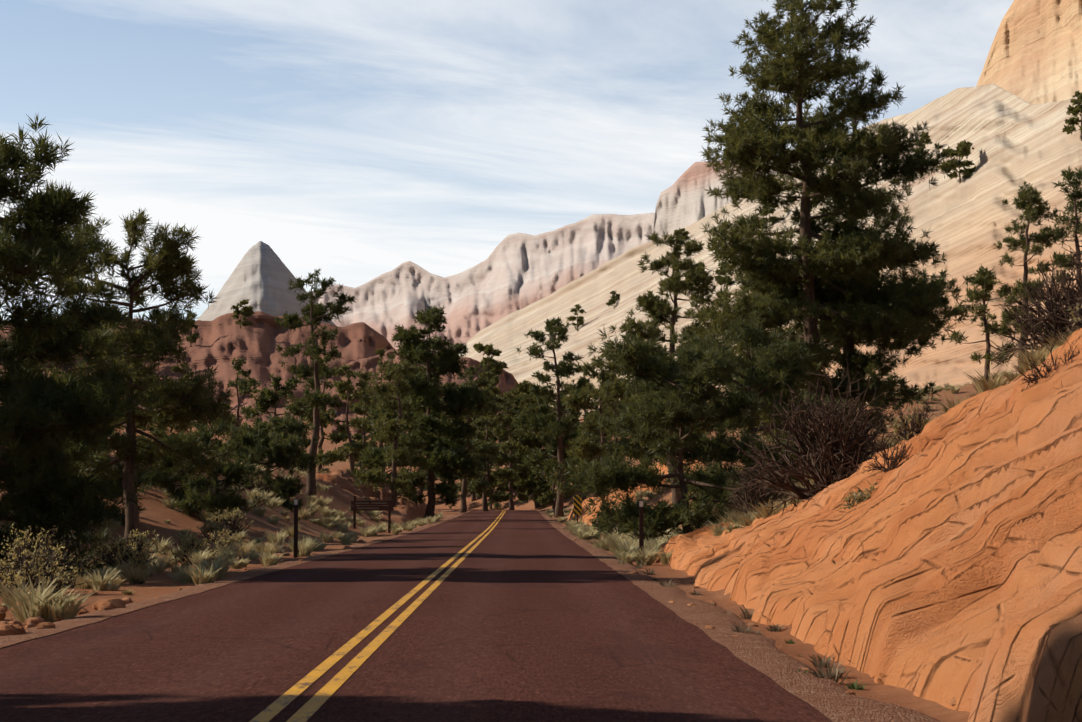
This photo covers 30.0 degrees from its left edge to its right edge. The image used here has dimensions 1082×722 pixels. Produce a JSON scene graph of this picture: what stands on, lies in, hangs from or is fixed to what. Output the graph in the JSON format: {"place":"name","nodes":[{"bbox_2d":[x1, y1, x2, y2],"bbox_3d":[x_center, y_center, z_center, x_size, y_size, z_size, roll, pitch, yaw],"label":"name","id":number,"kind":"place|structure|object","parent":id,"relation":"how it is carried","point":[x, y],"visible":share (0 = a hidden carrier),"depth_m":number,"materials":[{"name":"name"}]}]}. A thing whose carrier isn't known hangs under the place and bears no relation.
{"place":"outdoors","nodes":[
{"label":"outdoors","id":0,"kind":"place"},
{"bbox_2d":[0,311,393,421],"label":"red hill","id":1,"kind":"structure","parent":0,"point":[222,341],"depth_m":589.53,"materials":[{"name":"brown stone"}]},
{"bbox_2d":[171,364,193,383],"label":"tree","id":2,"kind":"object","parent":1,"relation":"on","point":[176,368],"visible":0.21,"depth_m":522.66,"materials":[{"name":"green plant"}]},
{"bbox_2d":[181,312,199,346],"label":"tree","id":3,"kind":"object","parent":1,"relation":"on","point":[191,338],"visible":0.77,"depth_m":603.83,"materials":[{"name":"green plant"}]},
{"bbox_2d":[231,299,254,328],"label":"tree","id":4,"kind":"object","parent":1,"relation":"on","point":[246,311],"visible":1,"depth_m":619.94,"materials":[{"name":"green plant"}]},
{"bbox_2d":[309,357,323,378],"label":"tree","id":5,"kind":"object","parent":1,"relation":"on","point":[320,368],"visible":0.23,"depth_m":565.32,"materials":[{"name":"green plant"}]},
{"bbox_2d":[197,241,335,325],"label":"mountain peak","id":6,"kind":"structure","parent":0,"point":[261,274],"depth_m":1979.49,"materials":[{"name":"grey stone"}]},
{"bbox_2d":[0,509,832,721],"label":"road","id":7,"kind":"structure","parent":0,"point":[524,616],"depth_m":17.14,"materials":[{"name":"brown asphalt"}]},
{"bbox_2d":[249,509,505,721],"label":"road centre lines","id":8,"kind":"object","parent":7,"relation":"on","point":[305,712],"visible":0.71,"depth_m":16.15,"materials":[{"name":"yellow paint"}]},
{"bbox_2d":[332,349,518,436],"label":"red hill","id":9,"kind":"structure","parent":0,"point":[507,380],"depth_m":413.49,"materials":[{"name":"brown stone"}]},
{"bbox_2d":[391,393,412,417],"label":"tree","id":10,"kind":"object","parent":9,"relation":"on","point":[402,396],"visible":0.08,"depth_m":345.80,"materials":[{"name":"green plant"}]},
{"bbox_2d":[478,357,502,379],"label":"tree","id":11,"kind":"object","parent":9,"relation":"on","point":[498,373],"visible":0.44,"depth_m":393.34,"materials":[{"name":"green plant"}]},
{"bbox_2d":[473,342,508,384],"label":"tree","id":12,"kind":"object","parent":9,"relation":"on","point":[490,350],"visible":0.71,"depth_m":381.50,"materials":[{"name":"green plant"}]},
{"bbox_2d":[482,375,507,415],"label":"tree","id":13,"kind":"object","parent":9,"relation":"on","point":[493,387],"visible":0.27,"depth_m":361.72,"materials":[{"name":"green plant"}]},
{"bbox_2d":[502,380,531,410],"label":"tree","id":14,"kind":"object","parent":9,"relation":"on","point":[523,386],"visible":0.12,"depth_m":370.39,"materials":[{"name":"green plant"}]},
{"bbox_2d":[197,213,654,351],"bbox_3d":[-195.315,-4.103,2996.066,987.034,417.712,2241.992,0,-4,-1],"label":"ridge","id":15,"kind":"structure","parent":0,"point":[511,273],"depth_m":3062.89,"materials":[{"name":"beige stone"}]},
{"bbox_2d":[0,376,1008,721],"bbox_3d":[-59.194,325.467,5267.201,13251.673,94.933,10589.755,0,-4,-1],"label":"ground","id":16,"kind":"structure","parent":0,"point":[154,514],"depth_m":62.06,"materials":[{"name":"red soil"}]},
{"bbox_2d":[46,366,60,379],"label":"pine","id":17,"kind":"object","parent":16,"relation":"on","point":[52,372],"depth_m":200.07,"materials":[{"name":"green plant"}]},
{"bbox_2d":[0,114,163,576],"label":"pine","id":18,"kind":"object","parent":16,"relation":"on","point":[37,406],"visible":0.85,"depth_m":37.23,"materials":[{"name":"green plant"}]},
{"bbox_2d":[0,423,179,525],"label":"pinyon","id":19,"kind":"object","parent":16,"relation":"on","point":[139,475],"visible":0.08,"depth_m":60.33,"materials":[{"name":"green plant"}]},
{"bbox_2d":[29,208,236,547],"bbox_3d":[-10.296,0.795,49.738,5.763,9.192,5.734,0,-4,-1],"label":"pine","id":20,"kind":"object","parent":16,"relation":"on","point":[182,402],"visible":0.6,"depth_m":49.15,"materials":[{"name":"green plant"}]},
{"bbox_2d":[0,473,268,596],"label":"rabbitbrush","id":21,"kind":"object","parent":16,"relation":"on","point":[49,561],"visible":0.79,"depth_m":33.66,"materials":[{"name":"green plant"}]},
{"bbox_2d":[125,393,192,452],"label":"pine","id":22,"kind":"object","parent":16,"relation":"on","point":[139,436],"visible":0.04,"depth_m":166.81,"materials":[{"name":"green plant"}]},
{"bbox_2d":[168,417,211,444],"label":"pine","id":23,"kind":"object","parent":16,"relation":"on","point":[197,425],"depth_m":245.86,"materials":[{"name":"green plant"}]},
{"bbox_2d":[137,417,272,522],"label":"pinyon","id":24,"kind":"object","parent":16,"relation":"on","point":[235,471],"visible":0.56,"depth_m":65.81,"materials":[{"name":"green plant"}]},
{"bbox_2d":[203,357,269,458],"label":"pine","id":25,"kind":"object","parent":16,"relation":"on","point":[243,387],"visible":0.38,"depth_m":201.31,"materials":[{"name":"green plant"}]},
{"bbox_2d":[216,409,327,511],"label":"pinyon","id":26,"kind":"object","parent":16,"relation":"on","point":[290,455],"visible":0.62,"depth_m":84.75,"materials":[{"name":"green plant"}]},
{"bbox_2d":[225,373,320,467],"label":"pine","id":27,"kind":"object","parent":16,"relation":"on","point":[263,404],"visible":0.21,"depth_m":150.67,"materials":[{"name":"green plant"}]},
{"bbox_2d":[294,498,297,557],"bbox_3d":[-6.030,4.258,49.633,0.098,1.750,0.061,0,-4,-1],"label":"delineator","id":28,"kind":"object","parent":16,"relation":"on","point":[295,527],"visible":0.75,"depth_m":49.63,"materials":[{"name":"metal"}]},
{"bbox_2d":[300,450,308,472],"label":"pine","id":29,"kind":"object","parent":16,"relation":"on","point":[307,453],"visible":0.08,"depth_m":248.76,"materials":[{"name":"green plant"}]},
{"bbox_2d":[274,268,356,498],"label":"pine tree","id":30,"kind":"object","parent":16,"relation":"on","point":[317,399],"visible":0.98,"depth_m":100.24,"materials":[{"name":"green plant"}]},
{"bbox_2d":[300,353,352,472],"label":"pine","id":31,"kind":"object","parent":16,"relation":"on","point":[339,437],"visible":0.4,"depth_m":240.22,"materials":[{"name":"green plant"}]},
{"bbox_2d":[303,362,370,474],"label":"pine","id":32,"kind":"object","parent":16,"relation":"on","point":[350,453],"visible":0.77,"depth_m":174.82,"materials":[{"name":"green plant"}]},
{"bbox_2d":[333,386,386,473],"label":"pine","id":33,"kind":"object","parent":16,"relation":"on","point":[364,392],"visible":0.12,"depth_m":205.90,"materials":[{"name":"green plant"}]},
{"bbox_2d":[301,469,434,524],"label":"outcrop rock","id":34,"kind":"object","parent":16,"relation":"on","point":[341,482],"visible":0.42,"depth_m":119.59,"materials":[{"name":"stone"}]},
{"bbox_2d":[351,496,392,532],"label":"park sign","id":35,"kind":"object","parent":16,"relation":"on","point":[355,508],"visible":0.96,"depth_m":90.46,"materials":[{"name":"brown wood"}]},
{"bbox_2d":[351,427,397,486],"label":"pine","id":36,"kind":"object","parent":16,"relation":"on","point":[357,436],"visible":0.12,"depth_m":245.28,"materials":[{"name":"green plant"}]},
{"bbox_2d":[352,349,412,485],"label":"pine","id":37,"kind":"object","parent":16,"relation":"on","point":[366,375],"visible":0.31,"depth_m":230.87,"materials":[{"name":"green plant"}]},
{"bbox_2d":[350,359,428,506],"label":"pine","id":38,"kind":"object","parent":16,"relation":"on","point":[394,429],"visible":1,"depth_m":124.86,"materials":[{"name":"green plant"}]},
{"bbox_2d":[399,449,427,495],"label":"pine","id":39,"kind":"object","parent":16,"relation":"on","point":[424,483],"visible":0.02,"depth_m":237.18,"materials":[{"name":"green plant"}]},
{"bbox_2d":[387,396,443,494],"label":"pine","id":40,"kind":"object","parent":16,"relation":"on","point":[420,492],"visible":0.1,"depth_m":215.04,"materials":[{"name":"green plant"}]},
{"bbox_2d":[358,304,496,518],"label":"pine","id":41,"kind":"object","parent":16,"relation":"on","point":[448,458],"visible":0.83,"depth_m":132.17,"materials":[{"name":"green plant"}]},
{"bbox_2d":[421,383,453,483],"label":"pine","id":42,"kind":"object","parent":16,"relation":"on","point":[433,414],"depth_m":244.67,"materials":[{"name":"green plant"}]},
{"bbox_2d":[438,365,498,512],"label":"pine","id":43,"kind":"object","parent":16,"relation":"on","point":[486,448],"visible":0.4,"depth_m":180.36,"materials":[{"name":"green plant"}]},
{"bbox_2d":[0,509,941,721],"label":"gravel shoulders","id":44,"kind":"object","parent":16,"relation":"on","point":[832,700],"visible":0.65,"depth_m":19.69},
{"bbox_2d":[442,411,501,500],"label":"pine","id":45,"kind":"object","parent":16,"relation":"on","point":[473,497],"visible":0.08,"depth_m":232.14,"materials":[{"name":"green plant"}]},
{"bbox_2d":[0,537,955,706],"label":"verge stones","id":46,"kind":"object","parent":16,"relation":"on","point":[14,627],"visible":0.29,"depth_m":22.97,"materials":[{"name":"stone"}]},
{"bbox_2d":[456,389,521,510],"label":"pine","id":47,"kind":"object","parent":16,"relation":"on","point":[504,474],"visible":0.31,"depth_m":189.61,"materials":[{"name":"green plant"}]},
{"bbox_2d":[476,454,506,509],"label":"pine","id":48,"kind":"object","parent":16,"relation":"on","point":[496,504],"visible":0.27,"depth_m":222.97,"materials":[{"name":"green plant"}]},
{"bbox_2d":[484,427,514,442],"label":"pine","id":49,"kind":"object","parent":16,"relation":"on","point":[496,439],"visible":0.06,"depth_m":285.18,"materials":[{"name":"green plant"}]},
{"bbox_2d":[482,390,535,509],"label":"pine","id":50,"kind":"object","parent":16,"relation":"on","point":[510,447],"visible":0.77,"depth_m":209.96,"materials":[{"name":"green plant"}]},
{"bbox_2d":[490,405,550,476],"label":"pine","id":51,"kind":"object","parent":16,"relation":"on","point":[516,409],"visible":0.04,"depth_m":235.05,"materials":[{"name":"green plant"}]},
{"bbox_2d":[496,396,557,508],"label":"pine","id":52,"kind":"object","parent":16,"relation":"on","point":[532,439],"visible":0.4,"depth_m":213.54,"materials":[{"name":"green plant"}]},
{"bbox_2d":[504,410,568,505],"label":"pine","id":53,"kind":"object","parent":16,"relation":"on","point":[541,485],"visible":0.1,"depth_m":215.20,"materials":[{"name":"green plant"}]},
{"bbox_2d":[0,324,1079,721],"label":"dry grass clumps","id":54,"kind":"object","parent":16,"relation":"on","point":[44,602],"visible":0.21,"depth_m":43.58,"materials":[{"name":"beige plant"}]},
{"bbox_2d":[531,438,574,509],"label":"pine","id":55,"kind":"object","parent":16,"relation":"on","point":[547,498],"visible":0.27,"depth_m":206.40,"materials":[{"name":"green plant"}]},
{"bbox_2d":[30,302,1081,539],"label":"shrubs","id":56,"kind":"object","parent":16,"relation":"on","point":[858,496],"visible":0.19,"depth_m":29.94,"materials":[{"name":"green plant"}]},
{"bbox_2d":[542,380,578,485],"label":"pine","id":57,"kind":"object","parent":16,"relation":"on","point":[563,404],"visible":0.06,"depth_m":222.97,"materials":[{"name":"green plant"}]},
{"bbox_2d":[512,316,612,517],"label":"pine","id":58,"kind":"object","parent":16,"relation":"on","point":[528,418],"visible":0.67,"depth_m":149.88,"materials":[{"name":"green plant"}]},
{"bbox_2d":[552,402,581,424],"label":"pine","id":59,"kind":"object","parent":16,"relation":"on","point":[578,423],"visible":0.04,"depth_m":331.59,"materials":[{"name":"green plant"}]},
{"bbox_2d":[574,495,581,523],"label":"object marker","id":60,"kind":"object","parent":16,"relation":"on","point":[577,506],"visible":0.77,"depth_m":99.63,"materials":[{"name":"metal"}]},
{"bbox_2d":[546,363,612,500],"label":"pine","id":61,"kind":"object","parent":16,"relation":"on","point":[569,420],"visible":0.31,"depth_m":190.16,"materials":[{"name":"green plant"}]},
{"bbox_2d":[565,412,611,488],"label":"pine","id":62,"kind":"object","parent":16,"relation":"on","point":[604,455],"visible":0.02,"depth_m":198.70,"materials":[{"name":"green plant"}]},
{"bbox_2d":[560,355,647,494],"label":"pine","id":63,"kind":"object","parent":16,"relation":"on","point":[584,448],"visible":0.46,"depth_m":127.89,"materials":[{"name":"green plant"}]},
{"bbox_2d":[582,353,648,464],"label":"pine","id":64,"kind":"object","parent":16,"relation":"on","point":[587,415],"visible":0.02,"depth_m":164.52,"materials":[{"name":"green plant"}]},
{"bbox_2d":[589,501,676,539],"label":"green scrub","id":65,"kind":"object","parent":16,"relation":"on","point":[594,525],"visible":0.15,"depth_m":74.42,"materials":[{"name":"green plant"}]},
{"bbox_2d":[568,456,705,527],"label":"outcrop rock","id":66,"kind":"object","parent":16,"relation":"on","point":[585,518],"visible":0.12,"depth_m":105.10,"materials":[{"name":"stone"}]},
{"bbox_2d":[639,500,643,553],"bbox_3d":[2.216,3.924,44.534,0.098,1.720,0.061,0,-4,-1],"label":"delineator","id":67,"kind":"object","parent":16,"relation":"on","point":[641,524],"visible":0.83,"depth_m":44.54,"materials":[{"name":"metal"}]},
{"bbox_2d":[596,366,702,463],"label":"pine","id":68,"kind":"object","parent":16,"relation":"on","point":[624,441],"depth_m":147.63,"materials":[{"name":"green plant"}]},
{"bbox_2d":[528,328,782,542],"bbox_3d":[3.921,2.476,57.060,6.782,6.969,6.098,-3,-5,34],"label":"pine tree","id":69,"kind":"object","parent":16,"relation":"on","point":[664,403],"visible":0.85,"depth_m":56.64,"materials":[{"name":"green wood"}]},
{"bbox_2d":[588,231,730,513],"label":"pine","id":70,"kind":"object","parent":16,"relation":"on","point":[660,310],"visible":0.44,"depth_m":92.22,"materials":[{"name":"green plant"}]},
{"bbox_2d":[666,305,849,529],"bbox_3d":[6.826,1.997,61.934,5.994,7.346,6.939,0,-4,-1],"label":"pine tree","id":71,"kind":"object","parent":16,"relation":"on","point":[773,373],"visible":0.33,"depth_m":61.23,"materials":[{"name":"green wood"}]},
{"bbox_2d":[500,240,1081,515],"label":"bare shrubs","id":72,"kind":"object","parent":16,"relation":"on","point":[832,447],"visible":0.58,"depth_m":33.12,"materials":[{"name":"brown plant"}]},
{"bbox_2d":[665,0,977,451],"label":"pine","id":73,"kind":"object","parent":16,"relation":"on","point":[758,139],"visible":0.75,"depth_m":69.28,"materials":[{"name":"green plant"}]},
{"bbox_2d":[655,328,1081,721],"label":"bank rock","id":74,"kind":"object","parent":16,"relation":"on","point":[942,565],"visible":0.83,"depth_m":17.85,"materials":[{"name":"stone"}]},
{"bbox_2d":[995,180,1070,372],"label":"pine tree","id":75,"kind":"object","parent":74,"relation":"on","point":[1027,201],"visible":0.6,"depth_m":95.10,"materials":[{"name":"green plant"}]},
{"bbox_2d":[766,44,974,435],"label":"pine","id":76,"kind":"object","parent":16,"relation":"on","point":[911,164],"visible":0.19,"depth_m":73.31,"materials":[{"name":"green plant"}]},
{"bbox_2d":[943,265,1021,381],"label":"pine tree","id":77,"kind":"object","parent":16,"relation":"on","point":[983,276],"visible":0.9,"depth_m":109.89,"materials":[{"name":"green plant"}]},
{"bbox_2d":[1048,166,1081,302],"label":"pine tree","id":78,"kind":"object","parent":16,"relation":"on","point":[1075,196],"visible":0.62,"depth_m":105.10,"materials":[{"name":"green plant"}]},
{"bbox_2d":[0,0,1013,321],"label":"sky","id":79,"kind":"structure","parent":0,"point":[357,141],"materials":[{"name":"blue"}]},
{"bbox_2d":[653,161,776,237],"bbox_3d":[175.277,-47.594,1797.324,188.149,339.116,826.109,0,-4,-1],"label":"cliff","id":80,"kind":"structure","parent":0,"point":[683,201],"depth_m":2002.55,"materials":[{"name":"beige stone"}]},
{"bbox_2d":[459,83,1081,418],"bbox_3d":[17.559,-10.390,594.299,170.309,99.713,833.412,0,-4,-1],"label":"slickrock slope","id":81,"kind":"structure","parent":0,"point":[1016,141],"depth_m":403.99,"materials":[{"name":"beige stone"}]},
{"bbox_2d":[566,304,585,331],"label":"pine tree","id":82,"kind":"object","parent":81,"relation":"on","point":[579,319],"visible":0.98,"depth_m":689.35,"materials":[{"name":"green plant"}]},
{"bbox_2d":[606,291,619,307],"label":"pine tree","id":83,"kind":"object","parent":81,"relation":"on","point":[612,301],"visible":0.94,"depth_m":681.78,"materials":[{"name":"green plant"}]},
{"bbox_2d":[674,228,689,245],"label":"pine tree","id":84,"kind":"object","parent":81,"relation":"on","point":[682,232],"visible":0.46,"depth_m":657.95,"materials":[{"name":"green plant"}]},
{"bbox_2d":[680,269,696,292],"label":"pine tree","id":85,"kind":"object","parent":81,"relation":"on","point":[681,282],"visible":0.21,"depth_m":591.75,"materials":[{"name":"green plant"}]},
{"bbox_2d":[695,262,706,282],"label":"pine tree","id":86,"kind":"object","parent":81,"relation":"on","point":[698,270],"visible":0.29,"depth_m":585.05,"materials":[{"name":"green plant"}]},
{"bbox_2d":[713,262,733,286],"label":"pine tree","id":87,"kind":"object","parent":81,"relation":"on","point":[726,279],"visible":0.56,"depth_m":553.70,"materials":[{"name":"green plant"}]},
{"bbox_2d":[759,199,780,227],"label":"pine tree","id":88,"kind":"object","parent":81,"relation":"on","point":[773,220],"visible":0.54,"depth_m":561.77,"materials":[{"name":"green plant"}]},
{"bbox_2d":[914,131,931,161],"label":"pine tree","id":89,"kind":"object","parent":81,"relation":"on","point":[926,137],"visible":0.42,"depth_m":442.76,"materials":[{"name":"green plant"}]},
{"bbox_2d":[938,139,975,183],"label":"pine tree","id":90,"kind":"object","parent":81,"relation":"on","point":[963,148],"visible":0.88,"depth_m":400.89,"materials":[{"name":"green plant"}]},
{"bbox_2d":[1062,91,1081,140],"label":"pine tree","id":91,"kind":"object","parent":81,"relation":"on","point":[1074,111],"visible":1,"depth_m":350.25,"materials":[{"name":"green plant"}]},
{"bbox_2d":[976,0,1081,104],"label":"cliff","id":92,"kind":"structure","parent":0,"point":[1034,56],"depth_m":642.91,"materials":[{"name":"beige stone"}]}
]}

